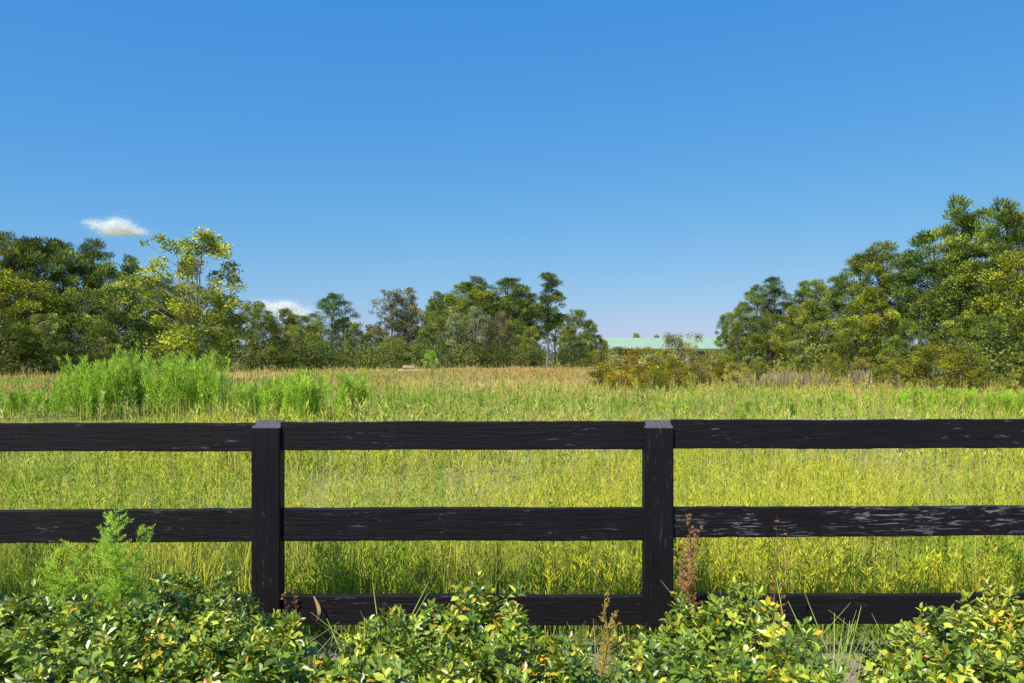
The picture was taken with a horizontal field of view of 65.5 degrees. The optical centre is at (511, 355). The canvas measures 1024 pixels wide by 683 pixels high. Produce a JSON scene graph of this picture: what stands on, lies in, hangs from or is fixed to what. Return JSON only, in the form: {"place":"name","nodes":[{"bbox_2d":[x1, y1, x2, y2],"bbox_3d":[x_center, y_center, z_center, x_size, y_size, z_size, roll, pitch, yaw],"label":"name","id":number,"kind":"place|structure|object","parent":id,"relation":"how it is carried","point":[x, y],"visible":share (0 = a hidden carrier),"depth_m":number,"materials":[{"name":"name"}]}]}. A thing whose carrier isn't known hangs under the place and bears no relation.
{"place":"outdoors","nodes":[
{"label":"outdoors","id":0,"kind":"place"},
{"bbox_2d":[77,210,152,238],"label":"cloud","id":1,"kind":"structure","parent":0,"point":[116,228],"depth_m":698.48,"materials":[{"name":"white"}]},
{"bbox_2d":[246,298,322,318],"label":"cloud","id":2,"kind":"structure","parent":0,"point":[296,311],"depth_m":798.62,"materials":[{"name":"white"}]},
{"bbox_2d":[0,356,1023,682],"bbox_3d":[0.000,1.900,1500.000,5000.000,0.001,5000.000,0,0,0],"label":"ground","id":3,"kind":"structure","parent":0,"point":[594,650],"depth_m":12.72,"materials":[{"name":"green plant"}]},
{"bbox_2d":[0,305,41,374],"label":"broadleaf tree","id":4,"kind":"object","parent":3,"relation":"on","point":[12,331],"visible":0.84,"depth_m":71.32,"materials":[{"name":"green plant"}]},
{"bbox_2d":[0,230,43,335],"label":"pine tree","id":5,"kind":"object","parent":3,"relation":"on","point":[6,253],"visible":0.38,"depth_m":87.55,"materials":[{"name":"green plant"}]},
{"bbox_2d":[0,266,46,367],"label":"broadleaf tree","id":6,"kind":"object","parent":3,"relation":"on","point":[6,277],"visible":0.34,"depth_m":77.19,"materials":[{"name":"green plant"}]},
{"bbox_2d":[0,235,64,369],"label":"pine tree","id":7,"kind":"object","parent":3,"relation":"on","point":[27,242],"visible":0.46,"depth_m":88.52,"materials":[{"name":"green plant"}]},
{"bbox_2d":[0,279,71,372],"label":"broadleaf tree","id":8,"kind":"object","parent":3,"relation":"on","point":[49,297],"visible":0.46,"depth_m":78.04,"materials":[{"name":"green plant"}]},
{"bbox_2d":[3,238,82,370],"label":"pine tree","id":9,"kind":"object","parent":3,"relation":"on","point":[62,254],"visible":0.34,"depth_m":91.04,"materials":[{"name":"green plant"}]},
{"bbox_2d":[20,312,77,374],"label":"broadleaf tree","id":10,"kind":"object","parent":3,"relation":"on","point":[53,327],"visible":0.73,"depth_m":73.17,"materials":[{"name":"green plant"}]},
{"bbox_2d":[16,273,83,369],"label":"broadleaf tree","id":11,"kind":"object","parent":3,"relation":"on","point":[34,279],"visible":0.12,"depth_m":81.15,"materials":[{"name":"green plant"}]},
{"bbox_2d":[26,236,95,309],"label":"pine tree","id":12,"kind":"object","parent":3,"relation":"on","point":[64,246],"visible":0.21,"depth_m":93.61,"materials":[{"name":"green plant"}]},
{"bbox_2d":[39,519,119,626],"bbox_3d":[-2.318,1.410,4.326,0.419,0.983,0.500,0,0,31],"label":"dogfennel plant","id":13,"kind":"object","parent":3,"relation":"on","point":[54,588],"visible":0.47,"depth_m":4.27,"materials":[{"name":"green plant"}]},
{"bbox_2d":[43,286,123,370],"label":"broadleaf tree","id":14,"kind":"object","parent":3,"relation":"on","point":[70,301],"visible":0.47,"depth_m":79.74,"materials":[{"name":"green plant"}]},
{"bbox_2d":[0,579,172,682],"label":"evergreen shrub","id":15,"kind":"object","parent":3,"relation":"on","point":[42,652],"visible":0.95,"depth_m":2.93,"materials":[{"name":"green plant"}]},
{"bbox_2d":[62,237,129,346],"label":"pine tree","id":16,"kind":"object","parent":3,"relation":"on","point":[94,252],"visible":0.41,"depth_m":93.83,"materials":[{"name":"green plant"}]},
{"bbox_2d":[80,320,121,368],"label":"broadleaf tree","id":17,"kind":"object","parent":3,"relation":"on","point":[101,327],"visible":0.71,"depth_m":75.51,"materials":[{"name":"green plant"}]},
{"bbox_2d":[64,259,147,358],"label":"broadleaf tree","id":18,"kind":"object","parent":3,"relation":"on","point":[107,269],"visible":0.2,"depth_m":93.74,"materials":[{"name":"green plant"}]},
{"bbox_2d":[87,502,155,630],"bbox_3d":[-2.117,1.342,4.356,0.400,1.118,0.382,0,0,14],"label":"dogfennel plant","id":19,"kind":"object","parent":3,"relation":"on","point":[126,562],"visible":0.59,"depth_m":4.33,"materials":[{"name":"green plant"}]},
{"bbox_2d":[86,280,158,364],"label":"broadleaf tree","id":20,"kind":"object","parent":3,"relation":"on","point":[117,316],"visible":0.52,"depth_m":83.43,"materials":[{"name":"green plant"}]},
{"bbox_2d":[109,253,159,331],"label":"pine tree","id":21,"kind":"object","parent":3,"relation":"on","point":[130,269],"visible":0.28,"depth_m":97.09,"materials":[{"name":"green plant"}]},
{"bbox_2d":[101,545,182,630],"bbox_3d":[-2.041,1.470,4.409,0.295,0.862,0.469,0,0,31],"label":"dogfennel plant","id":22,"kind":"object","parent":3,"relation":"on","point":[129,584],"visible":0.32,"depth_m":4.34,"materials":[{"name":"green plant"}]},
{"bbox_2d":[122,285,184,371],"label":"broadleaf tree","id":23,"kind":"object","parent":3,"relation":"on","point":[149,329],"visible":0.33,"depth_m":87.39,"materials":[{"name":"green plant"}]},
{"bbox_2d":[118,224,257,381],"bbox_3d":[-20.799,-3.236,51.416,8.701,10.392,8.791,0,0,-21],"label":"sweetgum tree","id":24,"kind":"object","parent":3,"relation":"on","point":[187,266],"visible":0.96,"depth_m":51.12,"materials":[{"name":"green plant"}]},
{"bbox_2d":[84,566,341,682],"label":"evergreen shrub","id":25,"kind":"object","parent":3,"relation":"on","point":[209,644],"visible":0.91,"depth_m":3.14,"materials":[{"name":"green plant"}]},
{"bbox_2d":[229,299,282,369],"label":"broadleaf tree","id":26,"kind":"object","parent":3,"relation":"on","point":[256,309],"visible":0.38,"depth_m":103.87,"materials":[{"name":"green plant"}]},
{"bbox_2d":[237,314,286,370],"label":"broadleaf tree","id":27,"kind":"object","parent":3,"relation":"on","point":[270,319],"visible":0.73,"depth_m":95.49,"materials":[{"name":"green plant"}]},
{"bbox_2d":[274,324,307,369],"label":"broadleaf tree","id":28,"kind":"object","parent":3,"relation":"on","point":[292,330],"visible":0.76,"depth_m":97.74,"materials":[{"name":"green plant"}]},
{"bbox_2d":[301,292,365,367],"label":"pine tree","id":29,"kind":"object","parent":3,"relation":"on","point":[333,297],"visible":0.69,"depth_m":117.70,"materials":[{"name":"green plant"}]},
{"bbox_2d":[341,321,365,368],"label":"broadleaf tree","id":30,"kind":"object","parent":3,"relation":"on","point":[354,328],"visible":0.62,"depth_m":111.61,"materials":[{"name":"green plant"}]},
{"bbox_2d":[371,336,409,368],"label":"shrub","id":31,"kind":"object","parent":3,"relation":"on","point":[397,340],"visible":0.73,"depth_m":107.60,"materials":[{"name":"green plant"}]},
{"bbox_2d":[362,287,427,365],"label":"pale tree","id":32,"kind":"object","parent":3,"relation":"on","point":[395,296],"visible":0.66,"depth_m":116.93,"materials":[{"name":"green plant"}]},
{"bbox_2d":[377,294,427,364],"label":"pale tree","id":33,"kind":"object","parent":3,"relation":"on","point":[414,337],"visible":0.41,"depth_m":118.99,"materials":[{"name":"green plant"}]},
{"bbox_2d":[424,309,465,364],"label":"broadleaf tree","id":34,"kind":"object","parent":3,"relation":"on","point":[443,313],"visible":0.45,"depth_m":126.48,"materials":[{"name":"green plant"}]},
{"bbox_2d":[298,571,601,682],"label":"evergreen shrub","id":35,"kind":"object","parent":3,"relation":"on","point":[495,650],"visible":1,"depth_m":3.15,"materials":[{"name":"green plant"}]},
{"bbox_2d":[436,312,470,366],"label":"pale tree","id":36,"kind":"object","parent":3,"relation":"on","point":[457,316],"visible":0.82,"depth_m":119.52,"materials":[{"name":"green plant"}]},
{"bbox_2d":[432,293,479,355],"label":"broadleaf tree","id":37,"kind":"object","parent":3,"relation":"on","point":[457,306],"visible":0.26,"depth_m":140.30,"materials":[{"name":"green plant"}]},
{"bbox_2d":[457,305,490,366],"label":"pale tree","id":38,"kind":"object","parent":3,"relation":"on","point":[472,327],"visible":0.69,"depth_m":120.04,"materials":[{"name":"green plant"}]},
{"bbox_2d":[459,290,505,365],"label":"broadleaf tree","id":39,"kind":"object","parent":3,"relation":"on","point":[484,298],"visible":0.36,"depth_m":140.96,"materials":[{"name":"green plant"}]},
{"bbox_2d":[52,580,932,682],"bbox_3d":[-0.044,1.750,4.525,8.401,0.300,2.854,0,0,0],"label":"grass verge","id":40,"kind":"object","parent":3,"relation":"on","point":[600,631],"depth_m":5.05,"materials":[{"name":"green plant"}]},
{"bbox_2d":[488,312,515,366],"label":"pale tree","id":41,"kind":"object","parent":3,"relation":"on","point":[496,336],"visible":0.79,"depth_m":120.52,"materials":[{"name":"green plant"}]},
{"bbox_2d":[0,419,1023,643],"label":"black rail fence","id":42,"kind":"object","parent":3,"relation":"on","point":[267,524],"visible":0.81,"depth_m":4.92,"materials":[{"name":"black wood"}]},
{"bbox_2d":[0,329,1023,386],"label":"woodland underbrush","id":43,"kind":"object","parent":3,"relation":"on","point":[349,360],"visible":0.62,"depth_m":91.03,"materials":[{"name":"green plant"}]},
{"bbox_2d":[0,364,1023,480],"bbox_3d":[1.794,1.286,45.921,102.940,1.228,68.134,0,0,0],"label":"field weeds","id":44,"kind":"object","parent":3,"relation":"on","point":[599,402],"visible":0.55,"depth_m":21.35,"materials":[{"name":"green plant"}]},
{"bbox_2d":[3,341,1023,422],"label":"dogfennel stand","id":45,"kind":"object","parent":3,"relation":"on","point":[124,373],"visible":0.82,"depth_m":23.89,"materials":[{"name":"green plant"}]},
{"bbox_2d":[489,296,537,358],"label":"broadleaf tree","id":46,"kind":"object","parent":3,"relation":"on","point":[511,308],"visible":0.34,"depth_m":141.80,"materials":[{"name":"green plant"}]},
{"bbox_2d":[487,277,539,325],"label":"pine tree","id":47,"kind":"object","parent":3,"relation":"on","point":[505,281],"visible":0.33,"depth_m":148.83,"materials":[{"name":"green plant"}]},
{"bbox_2d":[499,319,533,363],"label":"broadleaf tree","id":48,"kind":"object","parent":3,"relation":"on","point":[517,332],"visible":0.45,"depth_m":131.92,"materials":[{"name":"green plant"}]},
{"bbox_2d":[497,285,550,365],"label":"pine tree","id":49,"kind":"object","parent":3,"relation":"on","point":[524,295],"visible":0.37,"depth_m":148.26,"materials":[{"name":"green plant"}]},
{"bbox_2d":[521,325,546,366],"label":"broadleaf tree","id":50,"kind":"object","parent":3,"relation":"on","point":[535,335],"visible":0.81,"depth_m":119.63,"materials":[{"name":"green plant"}]},
{"bbox_2d":[524,271,571,367],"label":"pine tree","id":51,"kind":"object","parent":3,"relation":"on","point":[549,299],"visible":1,"depth_m":115.73,"materials":[{"name":"green plant"}]},
{"bbox_2d":[554,322,577,365],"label":"broadleaf tree","id":52,"kind":"object","parent":3,"relation":"on","point":[571,332],"visible":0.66,"depth_m":130.09,"materials":[{"name":"green plant"}]},
{"bbox_2d":[555,309,590,365],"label":"broadleaf tree","id":53,"kind":"object","parent":3,"relation":"on","point":[577,318],"visible":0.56,"depth_m":134.18,"materials":[{"name":"green plant"}]},
{"bbox_2d":[578,319,597,366],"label":"broadleaf tree","id":54,"kind":"object","parent":3,"relation":"on","point":[592,330],"visible":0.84,"depth_m":132.34,"materials":[{"name":"green plant"}]},
{"bbox_2d":[594,592,621,680],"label":"dried weed","id":55,"kind":"object","parent":3,"relation":"on","point":[610,641],"visible":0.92,"depth_m":4.26,"materials":[{"name":"brown plant"}]},
{"bbox_2d":[577,346,640,388],"bbox_3d":[5.534,0.721,46.067,3.450,2.559,3.235,0,0,-43],"label":"shrub","id":56,"kind":"object","parent":3,"relation":"on","point":[596,373],"visible":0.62,"depth_m":45.73,"materials":[{"name":"green plant"}]},
{"bbox_2d":[604,366,639,392],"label":"shrub","id":57,"kind":"object","parent":3,"relation":"on","point":[621,373],"visible":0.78,"depth_m":40.88,"materials":[{"name":"yellow plant"}]},
{"bbox_2d":[595,346,667,387],"bbox_3d":[6.842,0.725,44.939,4.061,2.605,4.507,0,0,33],"label":"shrub","id":58,"kind":"object","parent":3,"relation":"on","point":[636,355],"visible":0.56,"depth_m":44.48,"materials":[{"name":"green plant"}]},
{"bbox_2d":[629,369,675,392],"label":"shrub","id":59,"kind":"object","parent":3,"relation":"on","point":[653,377],"visible":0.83,"depth_m":39.80,"materials":[{"name":"green plant"}]},
{"bbox_2d":[634,349,684,388],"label":"shrub","id":60,"kind":"object","parent":3,"relation":"on","point":[657,353],"visible":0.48,"depth_m":43.76,"materials":[{"name":"green plant"}]},
{"bbox_2d":[659,358,695,390],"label":"shrub","id":61,"kind":"object","parent":3,"relation":"on","point":[675,369],"visible":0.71,"depth_m":42.84,"materials":[{"name":"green plant"}]},
{"bbox_2d":[660,331,704,385],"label":"shrub","id":62,"kind":"object","parent":3,"relation":"on","point":[669,339],"visible":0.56,"depth_m":47.89,"materials":[{"name":"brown plant"}]},
{"bbox_2d":[674,513,702,621],"bbox_3d":[1.067,1.419,4.837,0.228,0.966,0.426,0,0,16],"label":"dried weed","id":63,"kind":"object","parent":3,"relation":"on","point":[689,586],"visible":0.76,"depth_m":4.76,"materials":[{"name":"brown plant"}]},
{"bbox_2d":[680,352,719,386],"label":"shrub","id":64,"kind":"object","parent":3,"relation":"on","point":[698,373],"visible":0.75,"depth_m":46.80,"materials":[{"name":"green plant"}]},
{"bbox_2d":[595,575,851,682],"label":"evergreen shrub","id":65,"kind":"object","parent":3,"relation":"on","point":[668,649],"visible":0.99,"depth_m":3.27,"materials":[{"name":"green plant"}]},
{"bbox_2d":[713,312,742,369],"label":"broadleaf tree","id":66,"kind":"object","parent":3,"relation":"on","point":[724,328],"visible":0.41,"depth_m":93.71,"materials":[{"name":"green plant"}]},
{"bbox_2d":[722,320,753,372],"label":"broadleaf tree","id":67,"kind":"object","parent":3,"relation":"on","point":[736,329],"visible":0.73,"depth_m":79.61,"materials":[{"name":"green plant"}]},
{"bbox_2d":[721,362,756,389],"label":"shrub","id":68,"kind":"object","parent":3,"relation":"on","point":[735,375],"visible":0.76,"depth_m":44.94,"materials":[{"name":"green plant"}]},
{"bbox_2d":[730,284,777,367],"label":"pine tree","id":69,"kind":"object","parent":3,"relation":"on","point":[751,293],"visible":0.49,"depth_m":89.74,"materials":[{"name":"green plant"}]},
{"bbox_2d":[744,313,793,372],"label":"broadleaf tree","id":70,"kind":"object","parent":3,"relation":"on","point":[764,324],"visible":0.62,"depth_m":79.68,"materials":[{"name":"green plant"}]},
{"bbox_2d":[750,275,794,368],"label":"pine tree","id":71,"kind":"object","parent":3,"relation":"on","point":[775,291],"visible":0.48,"depth_m":88.38,"materials":[{"name":"green plant"}]},
{"bbox_2d":[761,370,829,389],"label":"dry reeds","id":72,"kind":"object","parent":3,"relation":"on","point":[801,380],"visible":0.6,"depth_m":43.75,"materials":[{"name":"brown plant"}]},
{"bbox_2d":[767,305,826,372],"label":"broadleaf tree","id":73,"kind":"object","parent":3,"relation":"on","point":[795,319],"visible":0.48,"depth_m":76.25,"materials":[{"name":"green plant"}]},
{"bbox_2d":[786,326,811,373],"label":"broadleaf tree","id":74,"kind":"object","parent":3,"relation":"on","point":[796,334],"visible":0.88,"depth_m":70.25,"materials":[{"name":"green plant"}]},
{"bbox_2d":[780,280,819,341],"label":"pine tree","id":75,"kind":"object","parent":3,"relation":"on","point":[802,284],"visible":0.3,"depth_m":85.93,"materials":[{"name":"green plant"}]},
{"bbox_2d":[788,278,843,367],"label":"pine tree","id":76,"kind":"object","parent":3,"relation":"on","point":[820,286],"visible":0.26,"depth_m":83.75,"materials":[{"name":"green plant"}]},
{"bbox_2d":[801,301,848,373],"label":"broadleaf tree","id":77,"kind":"object","parent":3,"relation":"on","point":[813,314],"visible":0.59,"depth_m":72.68,"materials":[{"name":"green plant"}]},
{"bbox_2d":[788,592,864,682],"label":"grass tuft","id":78,"kind":"object","parent":3,"relation":"on","point":[841,659],"visible":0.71,"depth_m":3.32,"materials":[{"name":"green plant"}]},
{"bbox_2d":[815,353,849,385],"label":"shrub","id":79,"kind":"object","parent":3,"relation":"on","point":[834,359],"visible":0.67,"depth_m":49.74,"materials":[{"name":"green plant"}]},
{"bbox_2d":[828,319,877,375],"bbox_3d":[27.554,-0.487,63.963,3.546,4.879,3.659,0,0,-14],"label":"broadleaf tree","id":80,"kind":"object","parent":3,"relation":"on","point":[849,349],"visible":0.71,"depth_m":63.49,"materials":[{"name":"green plant"}]},
{"bbox_2d":[824,252,895,337],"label":"pine tree","id":81,"kind":"object","parent":3,"relation":"on","point":[859,258],"visible":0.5,"depth_m":74.79,"materials":[{"name":"green plant"}]},
{"bbox_2d":[832,291,894,373],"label":"broadleaf tree","id":82,"kind":"object","parent":3,"relation":"on","point":[854,308],"visible":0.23,"depth_m":68.05,"materials":[{"name":"green plant"}]},
{"bbox_2d":[829,240,923,348],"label":"pine tree","id":83,"kind":"object","parent":3,"relation":"on","point":[884,255],"visible":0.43,"depth_m":73.78,"materials":[{"name":"green plant"}]},
{"bbox_2d":[859,285,909,376],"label":"broadleaf tree","id":84,"kind":"object","parent":3,"relation":"on","point":[871,303],"visible":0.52,"depth_m":65.97,"materials":[{"name":"green plant"}]},
{"bbox_2d":[870,356,921,390],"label":"shrub","id":85,"kind":"object","parent":3,"relation":"on","point":[893,361],"visible":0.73,"depth_m":41.91,"materials":[{"name":"green plant"}]},
{"bbox_2d":[883,319,927,376],"bbox_3d":[29.971,-0.432,60.012,3.340,4.774,3.270,0,0,-30],"label":"broadleaf tree","id":86,"kind":"object","parent":3,"relation":"on","point":[904,326],"visible":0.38,"depth_m":60.18,"materials":[{"name":"green plant"}]},
{"bbox_2d":[876,248,934,335],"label":"pine tree","id":87,"kind":"object","parent":3,"relation":"on","point":[905,299],"visible":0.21,"depth_m":73.26,"materials":[{"name":"green plant"}]},
{"bbox_2d":[879,285,951,374],"bbox_3d":[32.741,-1.882,64.100,5.911,7.680,5.787,0,0,7],"label":"broadleaf tree","id":88,"kind":"object","parent":3,"relation":"on","point":[911,292],"visible":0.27,"depth_m":64.43,"materials":[{"name":"green plant"}]},
{"bbox_2d":[885,229,973,376],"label":"pine tree","id":89,"kind":"object","parent":3,"relation":"on","point":[921,242],"visible":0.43,"depth_m":68.73,"materials":[{"name":"green plant"}]},
{"bbox_2d":[848,576,1023,682],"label":"evergreen shrub","id":90,"kind":"object","parent":3,"relation":"on","point":[991,650],"visible":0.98,"depth_m":3.25,"materials":[{"name":"green plant"}]},
{"bbox_2d":[900,345,974,390],"bbox_3d":[21.273,0.723,39.923,2.983,2.609,3.310,0,0,-43],"label":"shrub","id":91,"kind":"object","parent":3,"relation":"on","point":[930,354],"visible":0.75,"depth_m":39.91,"materials":[{"name":"green plant"}]},
{"bbox_2d":[927,320,967,379],"bbox_3d":[30.734,-0.286,56.114,2.675,4.486,2.586,0,0,41],"label":"broadleaf tree","id":92,"kind":"object","parent":3,"relation":"on","point":[948,325],"visible":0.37,"depth_m":55.88,"materials":[{"name":"green plant"}]},
{"bbox_2d":[918,273,988,376],"bbox_3d":[33.891,-2.117,60.021,5.175,8.160,5.352,0,0,-17],"label":"broadleaf tree","id":93,"kind":"object","parent":3,"relation":"on","point":[955,294],"visible":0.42,"depth_m":59.71,"materials":[{"name":"green plant"}]},
{"bbox_2d":[918,343,998,392],"bbox_3d":[22.404,0.690,39.978,3.708,2.678,3.341,0,0,-38],"label":"shrub","id":94,"kind":"object","parent":3,"relation":"on","point":[965,355],"visible":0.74,"depth_m":39.46,"materials":[{"name":"green plant"}]},
{"bbox_2d":[917,193,1001,314],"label":"pine tree","id":95,"kind":"object","parent":3,"relation":"on","point":[954,254],"visible":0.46,"depth_m":65.42,"materials":[{"name":"green plant"}]},
{"bbox_2d":[928,259,1017,355],"bbox_3d":[35.366,-2.650,60.043,6.906,9.209,6.692,0,0,-36],"label":"broadleaf tree","id":96,"kind":"object","parent":3,"relation":"on","point":[970,276],"visible":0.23,"depth_m":59.83,"materials":[{"name":"green plant"}]},
{"bbox_2d":[930,205,1023,311],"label":"pine tree","id":97,"kind":"object","parent":3,"relation":"on","point":[983,211],"visible":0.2,"depth_m":64.36,"materials":[{"name":"green plant"}]},
{"bbox_2d":[957,249,1023,371],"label":"broadleaf tree","id":98,"kind":"object","parent":3,"relation":"on","point":[991,299],"visible":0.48,"depth_m":53.69,"materials":[{"name":"green plant"}]},
{"bbox_2d":[957,312,1023,380],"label":"broadleaf tree","id":99,"kind":"object","parent":3,"relation":"on","point":[983,318],"visible":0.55,"depth_m":51.28,"materials":[{"name":"green plant"}]},
{"bbox_2d":[965,196,1023,313],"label":"pine tree","id":100,"kind":"object","parent":3,"relation":"on","point":[1008,220],"visible":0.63,"depth_m":59.42,"materials":[{"name":"green plant"}]},
{"bbox_2d":[986,269,1023,354],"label":"broadleaf tree","id":101,"kind":"object","parent":3,"relation":"on","point":[1009,297],"visible":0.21,"depth_m":52.17,"materials":[{"name":"green plant"}]},
{"bbox_2d":[1001,308,1023,382],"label":"broadleaf tree","id":102,"kind":"object","parent":3,"relation":"on","point":[1020,330],"visible":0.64,"depth_m":48.13,"materials":[{"name":"green plant"}]},
{"bbox_2d":[0,0,1023,355],"label":"sky","id":103,"kind":"structure","parent":0,"point":[663,160],"materials":[{"name":"blue"}]},
{"bbox_2d":[602,338,725,363],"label":"metal roof barn","id":104,"kind":"structure","parent":0,"point":[707,344],"depth_m":175.68,"materials":[{"name":"green metal"}]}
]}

